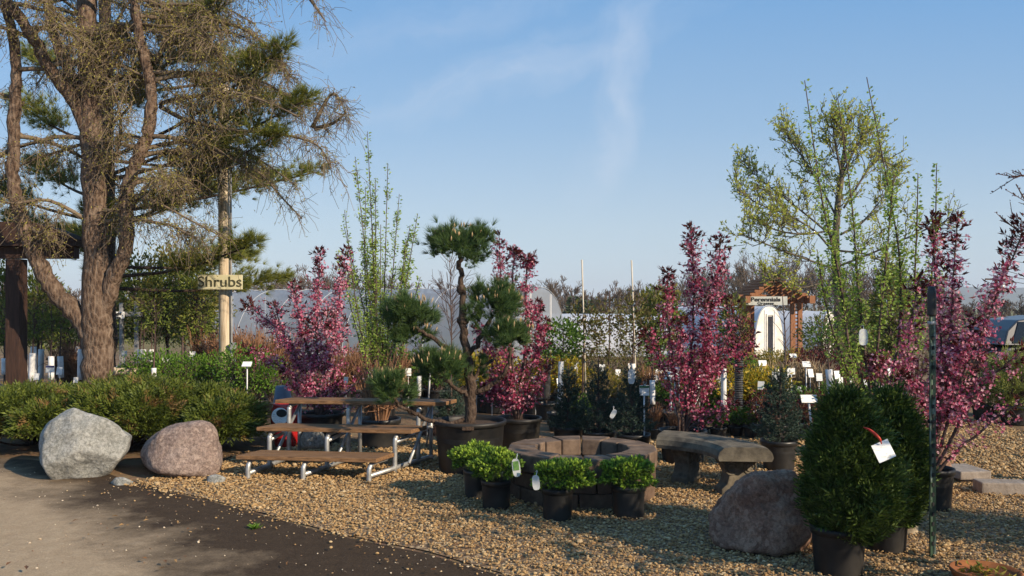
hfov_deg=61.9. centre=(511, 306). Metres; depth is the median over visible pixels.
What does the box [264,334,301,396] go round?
potted shrub
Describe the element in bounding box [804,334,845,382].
potted shrub
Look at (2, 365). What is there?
young tree
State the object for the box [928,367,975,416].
potted shrub
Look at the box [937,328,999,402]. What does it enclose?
potted shrub
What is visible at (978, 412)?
potted shrub
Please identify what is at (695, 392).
young tree
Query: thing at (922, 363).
potted shrub
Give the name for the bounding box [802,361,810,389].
name stake
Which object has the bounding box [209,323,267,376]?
potted shrub
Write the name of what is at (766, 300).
sign board
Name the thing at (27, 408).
spreading juniper
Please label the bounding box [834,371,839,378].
pot label
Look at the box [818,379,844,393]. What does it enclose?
potted shrub
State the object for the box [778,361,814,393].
potted shrub
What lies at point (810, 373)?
pot label
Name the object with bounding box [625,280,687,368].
nursery tree
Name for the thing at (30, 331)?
young tree
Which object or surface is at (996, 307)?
power pole
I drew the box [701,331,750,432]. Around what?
young tree
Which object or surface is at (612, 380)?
potted shrub
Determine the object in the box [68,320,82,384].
young tree
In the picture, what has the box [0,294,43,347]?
nursery tree
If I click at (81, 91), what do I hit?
larch tree
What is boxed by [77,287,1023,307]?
hills
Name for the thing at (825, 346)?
potted shrub
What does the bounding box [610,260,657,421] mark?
young tree
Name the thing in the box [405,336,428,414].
young tree
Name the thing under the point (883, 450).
price tag
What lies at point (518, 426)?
potted crabapple
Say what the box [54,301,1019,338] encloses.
undergrowth
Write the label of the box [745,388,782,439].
potted shrub
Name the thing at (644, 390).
name stake
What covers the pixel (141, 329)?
young tree
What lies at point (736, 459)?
stone bench
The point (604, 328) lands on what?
white tunnel
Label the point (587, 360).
potted shrub
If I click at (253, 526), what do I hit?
weed
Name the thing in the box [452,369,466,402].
potted shrub
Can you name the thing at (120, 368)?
garden edge log
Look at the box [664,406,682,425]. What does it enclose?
potted shrub
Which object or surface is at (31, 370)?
young tree
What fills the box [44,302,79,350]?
nursery tree
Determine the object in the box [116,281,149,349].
nursery tree
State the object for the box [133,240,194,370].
nursery tree
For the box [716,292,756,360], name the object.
nursery tree
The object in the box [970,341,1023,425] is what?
potted shrub
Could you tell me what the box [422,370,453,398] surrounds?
potted shrub
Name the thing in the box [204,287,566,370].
hoop greenhouse
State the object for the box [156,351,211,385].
potted shrub
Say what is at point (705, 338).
potted crabapple
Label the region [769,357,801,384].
potted shrub
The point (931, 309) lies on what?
fence post
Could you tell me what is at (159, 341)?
nursery tree
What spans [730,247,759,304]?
bare tree
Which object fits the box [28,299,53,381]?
young tree
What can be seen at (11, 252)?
timber pergola
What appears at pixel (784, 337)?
young tree
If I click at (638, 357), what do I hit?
potted shrub
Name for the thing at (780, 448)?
potted spruce
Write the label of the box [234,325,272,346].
potted shrub
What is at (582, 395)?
potted shrub
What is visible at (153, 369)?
young tree
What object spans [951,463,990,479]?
stone slab
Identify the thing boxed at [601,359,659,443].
potted spruce
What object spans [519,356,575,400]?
potted shrub
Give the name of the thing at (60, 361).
young tree
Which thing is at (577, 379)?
potted shrub
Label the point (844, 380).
potted shrub
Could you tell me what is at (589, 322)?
young tree
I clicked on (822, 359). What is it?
potted shrub
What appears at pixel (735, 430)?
potted shrub
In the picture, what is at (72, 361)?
potted shrub
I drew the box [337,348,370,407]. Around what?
potted shrub
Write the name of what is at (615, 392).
potted shrub
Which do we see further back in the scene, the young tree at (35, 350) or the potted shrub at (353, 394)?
the young tree at (35, 350)
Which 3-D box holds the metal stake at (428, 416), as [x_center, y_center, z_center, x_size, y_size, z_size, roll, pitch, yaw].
[-0.942,1.175,9.600,0.057,0.851,0.021,0,0,0]
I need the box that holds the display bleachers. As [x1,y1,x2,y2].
[236,397,456,480]
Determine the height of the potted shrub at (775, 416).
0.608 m
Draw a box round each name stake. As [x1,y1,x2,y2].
[45,366,54,381]
[121,351,126,363]
[242,362,251,392]
[639,385,648,434]
[664,371,671,410]
[758,360,766,365]
[788,368,794,384]
[800,395,817,420]
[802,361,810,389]
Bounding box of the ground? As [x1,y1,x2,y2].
[0,308,1023,575]
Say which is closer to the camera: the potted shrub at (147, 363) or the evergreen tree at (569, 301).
the potted shrub at (147, 363)
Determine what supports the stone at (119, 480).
on the ground
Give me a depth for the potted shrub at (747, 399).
12.02 m
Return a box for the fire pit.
[508,436,656,509]
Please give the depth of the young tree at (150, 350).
17.09 m
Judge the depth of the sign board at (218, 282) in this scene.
13.40 m
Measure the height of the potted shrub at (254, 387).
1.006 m
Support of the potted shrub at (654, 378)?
on the ground
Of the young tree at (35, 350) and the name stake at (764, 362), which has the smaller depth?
the name stake at (764, 362)
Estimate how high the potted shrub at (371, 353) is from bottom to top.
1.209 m
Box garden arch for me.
[732,278,814,362]
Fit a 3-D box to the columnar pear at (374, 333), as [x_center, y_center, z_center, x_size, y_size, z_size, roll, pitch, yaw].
[-1.991,-0.479,12.628,1.293,4.200,0.663,0,0,-9]
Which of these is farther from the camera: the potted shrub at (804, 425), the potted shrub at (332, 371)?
the potted shrub at (332, 371)
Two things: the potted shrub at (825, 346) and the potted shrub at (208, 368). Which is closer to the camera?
the potted shrub at (208, 368)
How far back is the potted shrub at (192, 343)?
16.91 m
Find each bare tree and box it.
[543,279,563,310]
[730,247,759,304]
[772,258,804,309]
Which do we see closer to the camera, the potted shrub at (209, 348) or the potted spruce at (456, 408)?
the potted spruce at (456, 408)
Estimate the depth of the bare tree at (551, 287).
61.91 m
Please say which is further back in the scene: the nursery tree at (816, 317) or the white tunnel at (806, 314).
the white tunnel at (806, 314)
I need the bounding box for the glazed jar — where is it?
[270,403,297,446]
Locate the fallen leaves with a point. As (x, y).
(26, 566)
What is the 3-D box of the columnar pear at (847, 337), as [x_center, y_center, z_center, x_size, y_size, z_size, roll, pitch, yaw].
[3.806,-0.420,8.981,1.548,4.032,0.657,0,0,7]
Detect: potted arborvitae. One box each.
[791,374,921,575]
[867,376,942,553]
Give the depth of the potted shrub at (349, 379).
14.22 m
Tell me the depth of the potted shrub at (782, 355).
19.61 m
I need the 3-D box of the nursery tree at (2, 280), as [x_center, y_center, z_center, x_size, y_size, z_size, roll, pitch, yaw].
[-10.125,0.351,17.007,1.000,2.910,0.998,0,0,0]
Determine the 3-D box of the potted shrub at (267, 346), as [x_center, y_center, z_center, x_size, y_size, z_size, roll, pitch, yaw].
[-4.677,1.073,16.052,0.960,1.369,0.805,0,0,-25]
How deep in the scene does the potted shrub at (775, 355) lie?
19.64 m
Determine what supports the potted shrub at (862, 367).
on the ground
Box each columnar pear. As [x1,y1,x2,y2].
[336,131,421,415]
[801,77,949,398]
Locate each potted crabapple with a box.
[237,244,373,444]
[469,229,555,448]
[636,221,759,464]
[863,208,1023,511]
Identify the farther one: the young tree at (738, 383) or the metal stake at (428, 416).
the young tree at (738, 383)
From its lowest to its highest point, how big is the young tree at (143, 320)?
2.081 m
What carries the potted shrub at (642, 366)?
on the ground
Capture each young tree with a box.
[0,301,4,340]
[0,304,4,388]
[27,293,39,372]
[27,296,50,381]
[27,301,47,380]
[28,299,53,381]
[36,297,62,380]
[45,305,70,381]
[63,292,78,356]
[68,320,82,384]
[125,288,154,364]
[128,293,158,360]
[130,273,176,373]
[137,298,167,371]
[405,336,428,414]
[428,248,482,412]
[529,315,590,431]
[530,328,562,419]
[561,260,613,421]
[579,280,639,405]
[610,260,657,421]
[637,323,669,426]
[659,309,697,426]
[685,336,718,426]
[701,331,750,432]
[724,305,760,432]
[774,288,799,400]
[802,307,848,392]
[822,290,877,363]
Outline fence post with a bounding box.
[927,286,936,557]
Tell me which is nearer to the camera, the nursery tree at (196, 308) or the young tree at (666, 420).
the young tree at (666, 420)
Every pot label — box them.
[34,373,39,379]
[56,367,62,383]
[405,368,410,407]
[758,381,763,389]
[807,369,813,390]
[816,373,822,380]
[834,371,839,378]
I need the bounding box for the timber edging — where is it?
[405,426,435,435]
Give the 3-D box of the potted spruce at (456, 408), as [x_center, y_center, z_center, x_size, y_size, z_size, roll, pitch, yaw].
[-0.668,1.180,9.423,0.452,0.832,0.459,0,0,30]
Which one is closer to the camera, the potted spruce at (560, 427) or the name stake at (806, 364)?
the potted spruce at (560, 427)
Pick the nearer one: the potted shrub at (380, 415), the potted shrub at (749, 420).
the potted shrub at (380, 415)
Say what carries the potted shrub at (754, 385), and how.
on the ground
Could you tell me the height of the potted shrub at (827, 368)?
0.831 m
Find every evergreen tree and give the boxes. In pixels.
[562,295,582,313]
[571,298,588,313]
[580,299,595,313]
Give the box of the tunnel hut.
[669,305,782,360]
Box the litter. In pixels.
[4,467,482,573]
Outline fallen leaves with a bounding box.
[6,460,1007,569]
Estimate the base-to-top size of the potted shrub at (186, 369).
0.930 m
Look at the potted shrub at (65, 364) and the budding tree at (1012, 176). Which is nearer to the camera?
the budding tree at (1012, 176)
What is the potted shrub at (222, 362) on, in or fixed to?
on the ground
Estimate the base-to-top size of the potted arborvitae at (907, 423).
1.142 m
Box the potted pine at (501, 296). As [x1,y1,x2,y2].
[363,214,533,474]
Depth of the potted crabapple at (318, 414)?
9.95 m
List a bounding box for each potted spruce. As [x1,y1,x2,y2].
[428,376,464,417]
[545,363,587,438]
[571,356,621,437]
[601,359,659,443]
[748,361,808,470]
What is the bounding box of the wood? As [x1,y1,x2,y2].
[0,254,1023,334]
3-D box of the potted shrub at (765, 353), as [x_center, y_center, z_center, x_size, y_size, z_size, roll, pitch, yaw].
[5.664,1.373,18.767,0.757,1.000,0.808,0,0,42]
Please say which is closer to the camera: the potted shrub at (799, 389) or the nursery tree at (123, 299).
the potted shrub at (799, 389)
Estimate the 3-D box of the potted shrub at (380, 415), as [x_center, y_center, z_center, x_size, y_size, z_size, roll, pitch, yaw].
[-1.459,1.037,9.725,0.782,1.114,0.655,0,0,-41]
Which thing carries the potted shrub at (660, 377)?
on the ground
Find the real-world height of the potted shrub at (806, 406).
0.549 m
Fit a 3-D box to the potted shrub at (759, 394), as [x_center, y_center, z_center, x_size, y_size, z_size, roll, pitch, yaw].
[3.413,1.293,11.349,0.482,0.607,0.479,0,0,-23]
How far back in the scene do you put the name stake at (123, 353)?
14.80 m
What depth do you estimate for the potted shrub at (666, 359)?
16.34 m
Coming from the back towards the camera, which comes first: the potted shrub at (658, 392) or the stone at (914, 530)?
the potted shrub at (658, 392)
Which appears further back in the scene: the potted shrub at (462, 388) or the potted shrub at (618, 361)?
the potted shrub at (618, 361)
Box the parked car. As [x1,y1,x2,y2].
[964,315,1023,376]
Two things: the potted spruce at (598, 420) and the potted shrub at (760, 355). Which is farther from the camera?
the potted shrub at (760, 355)
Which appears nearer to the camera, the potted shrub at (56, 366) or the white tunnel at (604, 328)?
the potted shrub at (56, 366)
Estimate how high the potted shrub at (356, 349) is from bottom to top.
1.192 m
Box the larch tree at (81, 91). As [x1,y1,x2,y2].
[0,0,377,383]
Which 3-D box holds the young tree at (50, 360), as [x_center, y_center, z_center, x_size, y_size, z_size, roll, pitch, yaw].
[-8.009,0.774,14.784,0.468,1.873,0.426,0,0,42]
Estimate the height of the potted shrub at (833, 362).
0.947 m
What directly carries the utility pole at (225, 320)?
on the ground
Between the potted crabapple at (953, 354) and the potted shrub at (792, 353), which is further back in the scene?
the potted shrub at (792, 353)
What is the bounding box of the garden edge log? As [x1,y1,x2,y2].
[112,367,138,375]
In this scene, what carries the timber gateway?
on the ground
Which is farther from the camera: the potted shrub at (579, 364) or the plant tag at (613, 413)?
the potted shrub at (579, 364)
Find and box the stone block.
[973,478,1023,494]
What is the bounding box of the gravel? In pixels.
[66,410,1023,575]
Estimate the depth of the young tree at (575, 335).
10.94 m
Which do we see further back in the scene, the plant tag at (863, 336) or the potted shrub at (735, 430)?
the potted shrub at (735, 430)
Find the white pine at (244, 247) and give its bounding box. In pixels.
[0,0,334,378]
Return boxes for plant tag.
[512,453,520,476]
[532,471,539,489]
[610,406,616,417]
[628,368,634,383]
[859,325,867,344]
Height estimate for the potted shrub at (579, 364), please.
0.970 m
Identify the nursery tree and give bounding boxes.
[0,259,31,353]
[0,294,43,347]
[27,264,61,383]
[31,277,75,344]
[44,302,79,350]
[116,248,166,348]
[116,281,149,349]
[130,277,172,350]
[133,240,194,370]
[152,239,209,358]
[159,293,204,357]
[164,264,218,352]
[188,291,237,343]
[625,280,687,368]
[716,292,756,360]
[792,311,833,360]
[837,300,884,375]
[863,254,917,365]
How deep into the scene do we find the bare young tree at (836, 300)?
13.46 m
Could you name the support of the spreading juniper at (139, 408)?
on the ground
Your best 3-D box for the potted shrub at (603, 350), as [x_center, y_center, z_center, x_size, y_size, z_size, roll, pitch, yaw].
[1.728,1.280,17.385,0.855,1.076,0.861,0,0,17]
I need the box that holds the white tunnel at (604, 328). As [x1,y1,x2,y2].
[562,313,682,356]
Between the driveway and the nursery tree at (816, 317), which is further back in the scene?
the nursery tree at (816, 317)
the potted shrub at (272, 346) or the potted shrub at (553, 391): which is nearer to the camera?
the potted shrub at (553, 391)
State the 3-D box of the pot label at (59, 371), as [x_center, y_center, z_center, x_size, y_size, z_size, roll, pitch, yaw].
[-7.368,1.329,13.892,0.095,0.697,0.039,0,0,5]
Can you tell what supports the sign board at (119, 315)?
attached to the timber gateway
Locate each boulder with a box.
[39,408,131,479]
[140,420,222,477]
[708,469,811,556]
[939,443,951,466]
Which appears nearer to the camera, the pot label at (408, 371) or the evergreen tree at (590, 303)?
the pot label at (408, 371)
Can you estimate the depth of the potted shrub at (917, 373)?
13.19 m
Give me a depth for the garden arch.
24.95 m
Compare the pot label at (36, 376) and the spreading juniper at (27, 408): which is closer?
the spreading juniper at (27, 408)
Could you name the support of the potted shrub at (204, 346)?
on the ground
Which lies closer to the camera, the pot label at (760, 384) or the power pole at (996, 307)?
the pot label at (760, 384)
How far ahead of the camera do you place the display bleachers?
8.31 m
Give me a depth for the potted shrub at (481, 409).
13.22 m
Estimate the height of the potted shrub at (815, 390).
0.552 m
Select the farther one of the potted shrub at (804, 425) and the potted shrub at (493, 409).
the potted shrub at (493, 409)
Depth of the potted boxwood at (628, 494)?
6.40 m
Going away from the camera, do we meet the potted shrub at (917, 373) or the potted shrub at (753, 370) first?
the potted shrub at (753, 370)
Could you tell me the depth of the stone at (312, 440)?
8.82 m
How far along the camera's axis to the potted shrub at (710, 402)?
11.81 m
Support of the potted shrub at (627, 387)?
on the ground
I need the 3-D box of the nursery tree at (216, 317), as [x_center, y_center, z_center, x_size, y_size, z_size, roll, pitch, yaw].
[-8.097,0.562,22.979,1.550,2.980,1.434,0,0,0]
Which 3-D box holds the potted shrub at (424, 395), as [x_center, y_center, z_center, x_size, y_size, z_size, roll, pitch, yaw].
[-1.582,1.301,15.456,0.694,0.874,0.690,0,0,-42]
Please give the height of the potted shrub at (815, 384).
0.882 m
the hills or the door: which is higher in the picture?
the hills
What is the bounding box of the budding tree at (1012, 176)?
[990,169,1023,276]
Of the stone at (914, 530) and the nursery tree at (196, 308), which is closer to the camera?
the stone at (914, 530)
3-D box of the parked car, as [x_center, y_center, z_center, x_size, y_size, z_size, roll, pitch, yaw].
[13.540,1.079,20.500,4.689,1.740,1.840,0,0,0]
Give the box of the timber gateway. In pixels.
[119,301,140,366]
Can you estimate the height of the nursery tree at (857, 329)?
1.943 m
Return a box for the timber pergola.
[0,221,82,384]
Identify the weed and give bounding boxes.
[247,522,261,529]
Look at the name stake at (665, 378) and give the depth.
11.60 m
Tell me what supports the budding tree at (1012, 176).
on the ground
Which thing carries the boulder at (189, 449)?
on the ground
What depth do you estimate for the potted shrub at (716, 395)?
11.86 m
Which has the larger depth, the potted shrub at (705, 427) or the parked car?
the parked car
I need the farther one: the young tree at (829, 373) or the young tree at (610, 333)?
the young tree at (610, 333)
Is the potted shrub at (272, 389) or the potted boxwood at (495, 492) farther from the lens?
the potted shrub at (272, 389)
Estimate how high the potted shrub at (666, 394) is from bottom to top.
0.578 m
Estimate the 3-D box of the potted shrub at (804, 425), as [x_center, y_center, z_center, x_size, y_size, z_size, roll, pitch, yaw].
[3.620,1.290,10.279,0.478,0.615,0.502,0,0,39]
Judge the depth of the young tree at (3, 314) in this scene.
14.73 m
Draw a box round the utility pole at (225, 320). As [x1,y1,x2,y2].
[218,84,253,381]
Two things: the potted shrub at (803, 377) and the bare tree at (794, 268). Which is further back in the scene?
the bare tree at (794, 268)
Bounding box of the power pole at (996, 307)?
[985,276,1023,317]
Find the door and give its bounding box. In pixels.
[766,314,773,360]
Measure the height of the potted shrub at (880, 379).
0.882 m
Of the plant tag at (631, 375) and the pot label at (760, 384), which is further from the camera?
the pot label at (760, 384)
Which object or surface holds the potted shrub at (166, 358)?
on the ground
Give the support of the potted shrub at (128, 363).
on the ground
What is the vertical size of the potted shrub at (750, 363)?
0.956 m
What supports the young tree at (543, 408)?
on the ground
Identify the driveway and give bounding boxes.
[0,458,499,575]
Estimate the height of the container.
0.635 m
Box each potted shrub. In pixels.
[37,338,79,385]
[46,335,79,385]
[59,338,81,385]
[114,349,164,377]
[130,347,184,377]
[144,350,204,382]
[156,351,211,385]
[178,353,228,382]
[183,325,218,378]
[185,348,245,383]
[196,332,233,364]
[199,334,234,377]
[205,323,261,392]
[205,341,268,398]
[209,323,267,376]
[225,350,280,413]
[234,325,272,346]
[239,329,287,399]
[248,355,300,417]
[256,330,299,379]
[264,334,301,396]
[315,347,351,407]
[327,349,360,407]
[330,338,360,388]
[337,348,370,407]
[345,340,395,387]
[348,350,410,448]
[381,342,412,406]
[388,348,418,405]
[403,354,426,397]
[416,366,432,397]
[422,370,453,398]
[450,350,504,411]
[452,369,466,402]
[463,359,505,412]
[475,355,520,413]
[510,358,556,414]
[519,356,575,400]
[525,352,588,397]
[527,350,594,409]
[563,370,588,400]
[570,347,604,393]
[570,393,592,435]
[576,346,616,374]
[577,372,603,400]
[584,366,624,412]
[595,346,636,393]
[607,369,628,412]
[609,344,647,392]
[609,370,627,400]
[615,373,643,395]
[625,363,655,403]
[630,347,662,372]
[638,352,665,370]
[639,361,661,406]
[645,399,665,439]
[648,379,668,420]
[654,353,680,366]
[654,361,681,408]
[662,382,684,410]
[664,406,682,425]
[691,386,718,412]
[692,406,709,431]
[706,363,761,411]
[706,404,730,436]
[708,385,728,405]
[711,364,764,410]
[718,370,762,406]
[727,351,764,372]
[727,406,747,435]
[729,369,770,421]
[738,404,758,437]
[743,369,792,419]
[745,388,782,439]
[748,352,778,370]
[751,362,801,390]
[751,383,781,421]
[754,347,783,367]
[757,392,798,436]
[764,347,786,364]
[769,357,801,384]
[775,349,795,366]
[776,346,812,363]
[778,347,821,368]
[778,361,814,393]
[783,393,811,433]
[789,349,827,367]
[792,355,833,389]
[792,383,810,422]
[793,389,823,429]
[802,358,838,381]
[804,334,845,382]
[804,388,822,422]
[806,350,840,369]
[810,345,847,369]
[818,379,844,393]
[821,351,843,382]
[833,357,873,388]
[847,359,885,394]
[865,357,898,387]
[884,353,927,400]
[908,333,936,396]
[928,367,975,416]
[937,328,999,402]
[963,365,1012,421]
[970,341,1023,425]
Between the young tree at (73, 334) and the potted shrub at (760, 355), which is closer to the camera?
the young tree at (73, 334)
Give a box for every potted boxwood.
[446,439,498,498]
[465,445,524,510]
[530,455,598,521]
[597,454,659,518]
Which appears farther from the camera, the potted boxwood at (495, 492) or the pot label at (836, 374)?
the pot label at (836, 374)
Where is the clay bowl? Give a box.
[948,558,1023,575]
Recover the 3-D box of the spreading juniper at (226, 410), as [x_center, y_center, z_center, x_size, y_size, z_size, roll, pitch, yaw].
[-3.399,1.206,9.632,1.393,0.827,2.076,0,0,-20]
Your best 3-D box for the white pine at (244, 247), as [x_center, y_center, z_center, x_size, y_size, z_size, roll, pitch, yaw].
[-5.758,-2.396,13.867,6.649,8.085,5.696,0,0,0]
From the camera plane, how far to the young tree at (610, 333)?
12.95 m
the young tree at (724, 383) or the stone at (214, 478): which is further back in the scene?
the young tree at (724, 383)
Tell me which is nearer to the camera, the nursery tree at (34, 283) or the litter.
the litter
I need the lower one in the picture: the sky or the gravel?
the gravel
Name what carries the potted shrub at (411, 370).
on the ground
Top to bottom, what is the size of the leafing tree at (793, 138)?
6.979 m
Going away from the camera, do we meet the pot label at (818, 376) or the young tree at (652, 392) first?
the young tree at (652, 392)
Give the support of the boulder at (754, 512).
on the ground
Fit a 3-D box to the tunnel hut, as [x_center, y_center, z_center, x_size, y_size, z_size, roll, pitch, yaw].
[10.040,1.217,41.841,2.269,2.570,6.130,0,0,-38]
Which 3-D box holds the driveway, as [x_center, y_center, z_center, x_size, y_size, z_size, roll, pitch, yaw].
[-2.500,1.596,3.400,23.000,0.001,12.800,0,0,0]
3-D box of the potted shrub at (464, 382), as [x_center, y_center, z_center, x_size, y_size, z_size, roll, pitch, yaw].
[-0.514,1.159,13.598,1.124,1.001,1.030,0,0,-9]
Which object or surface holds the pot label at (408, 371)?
on the ground
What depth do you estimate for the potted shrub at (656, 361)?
16.74 m
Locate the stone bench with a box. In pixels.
[656,430,773,494]
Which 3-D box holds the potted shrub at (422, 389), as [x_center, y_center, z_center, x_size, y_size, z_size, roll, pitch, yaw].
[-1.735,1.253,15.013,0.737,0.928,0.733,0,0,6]
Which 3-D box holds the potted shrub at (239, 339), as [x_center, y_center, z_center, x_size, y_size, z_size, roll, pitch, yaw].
[-5.293,1.014,16.132,0.879,1.495,1.049,0,0,28]
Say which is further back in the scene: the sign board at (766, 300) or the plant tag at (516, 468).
the sign board at (766, 300)
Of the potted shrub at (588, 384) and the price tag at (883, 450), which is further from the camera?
the potted shrub at (588, 384)
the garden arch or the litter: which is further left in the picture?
the litter
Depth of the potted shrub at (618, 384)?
14.71 m
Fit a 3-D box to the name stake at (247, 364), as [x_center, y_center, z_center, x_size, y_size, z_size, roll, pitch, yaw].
[-3.603,1.175,11.600,0.123,0.851,0.081,0,0,0]
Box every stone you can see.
[111,477,132,484]
[206,474,225,482]
[301,432,324,448]
[907,525,918,534]
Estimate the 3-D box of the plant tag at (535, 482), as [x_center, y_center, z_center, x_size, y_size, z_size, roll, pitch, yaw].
[0.176,1.275,6.290,0.058,0.138,0.082,0,0,0]
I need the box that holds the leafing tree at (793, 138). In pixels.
[719,87,966,360]
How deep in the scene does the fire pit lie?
7.01 m
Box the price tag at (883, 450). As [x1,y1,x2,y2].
[863,427,895,462]
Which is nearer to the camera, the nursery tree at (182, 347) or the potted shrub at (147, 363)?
the potted shrub at (147, 363)
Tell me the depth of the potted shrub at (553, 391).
13.13 m
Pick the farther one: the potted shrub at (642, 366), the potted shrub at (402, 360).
the potted shrub at (402, 360)
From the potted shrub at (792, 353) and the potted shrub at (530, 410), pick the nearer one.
the potted shrub at (530, 410)
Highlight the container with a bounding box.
[272,385,290,406]
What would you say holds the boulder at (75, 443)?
on the ground
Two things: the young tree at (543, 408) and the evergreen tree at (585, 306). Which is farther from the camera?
the evergreen tree at (585, 306)
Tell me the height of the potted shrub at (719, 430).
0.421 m
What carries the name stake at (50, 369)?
on the ground
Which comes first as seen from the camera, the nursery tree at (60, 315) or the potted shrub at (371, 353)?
the potted shrub at (371, 353)
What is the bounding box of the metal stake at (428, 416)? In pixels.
[426,375,430,446]
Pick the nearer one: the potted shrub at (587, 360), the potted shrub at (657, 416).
the potted shrub at (657, 416)
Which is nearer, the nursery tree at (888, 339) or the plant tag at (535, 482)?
the plant tag at (535, 482)
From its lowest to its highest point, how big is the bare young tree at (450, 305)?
2.566 m
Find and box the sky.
[0,0,1023,298]
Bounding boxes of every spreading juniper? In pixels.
[0,375,75,445]
[45,369,197,446]
[171,375,271,445]
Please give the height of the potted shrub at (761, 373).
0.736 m
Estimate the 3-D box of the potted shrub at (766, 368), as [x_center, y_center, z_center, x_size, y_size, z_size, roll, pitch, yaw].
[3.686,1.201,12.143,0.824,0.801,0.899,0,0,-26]
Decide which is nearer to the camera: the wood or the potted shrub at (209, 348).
the potted shrub at (209, 348)
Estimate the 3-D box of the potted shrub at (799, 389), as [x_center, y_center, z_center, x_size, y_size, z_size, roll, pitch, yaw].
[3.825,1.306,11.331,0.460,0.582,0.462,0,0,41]
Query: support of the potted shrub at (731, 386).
on the ground
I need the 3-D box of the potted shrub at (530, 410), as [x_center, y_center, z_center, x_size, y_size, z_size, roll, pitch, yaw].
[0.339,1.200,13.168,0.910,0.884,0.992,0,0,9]
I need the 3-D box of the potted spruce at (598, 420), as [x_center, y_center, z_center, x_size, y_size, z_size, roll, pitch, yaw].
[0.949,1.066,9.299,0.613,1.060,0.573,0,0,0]
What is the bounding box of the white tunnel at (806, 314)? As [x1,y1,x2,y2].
[778,310,833,353]
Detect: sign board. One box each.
[116,312,123,318]
[198,275,242,288]
[746,296,786,304]
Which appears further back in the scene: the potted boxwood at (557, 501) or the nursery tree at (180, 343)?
the nursery tree at (180, 343)
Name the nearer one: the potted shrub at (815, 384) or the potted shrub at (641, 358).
the potted shrub at (815, 384)
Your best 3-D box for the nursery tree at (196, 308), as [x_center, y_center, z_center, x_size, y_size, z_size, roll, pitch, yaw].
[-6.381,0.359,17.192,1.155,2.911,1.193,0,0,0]
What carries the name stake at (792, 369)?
on the ground
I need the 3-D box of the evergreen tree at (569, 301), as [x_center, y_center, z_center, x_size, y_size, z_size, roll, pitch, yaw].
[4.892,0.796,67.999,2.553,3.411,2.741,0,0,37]
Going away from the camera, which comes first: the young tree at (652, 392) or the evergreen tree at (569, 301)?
the young tree at (652, 392)

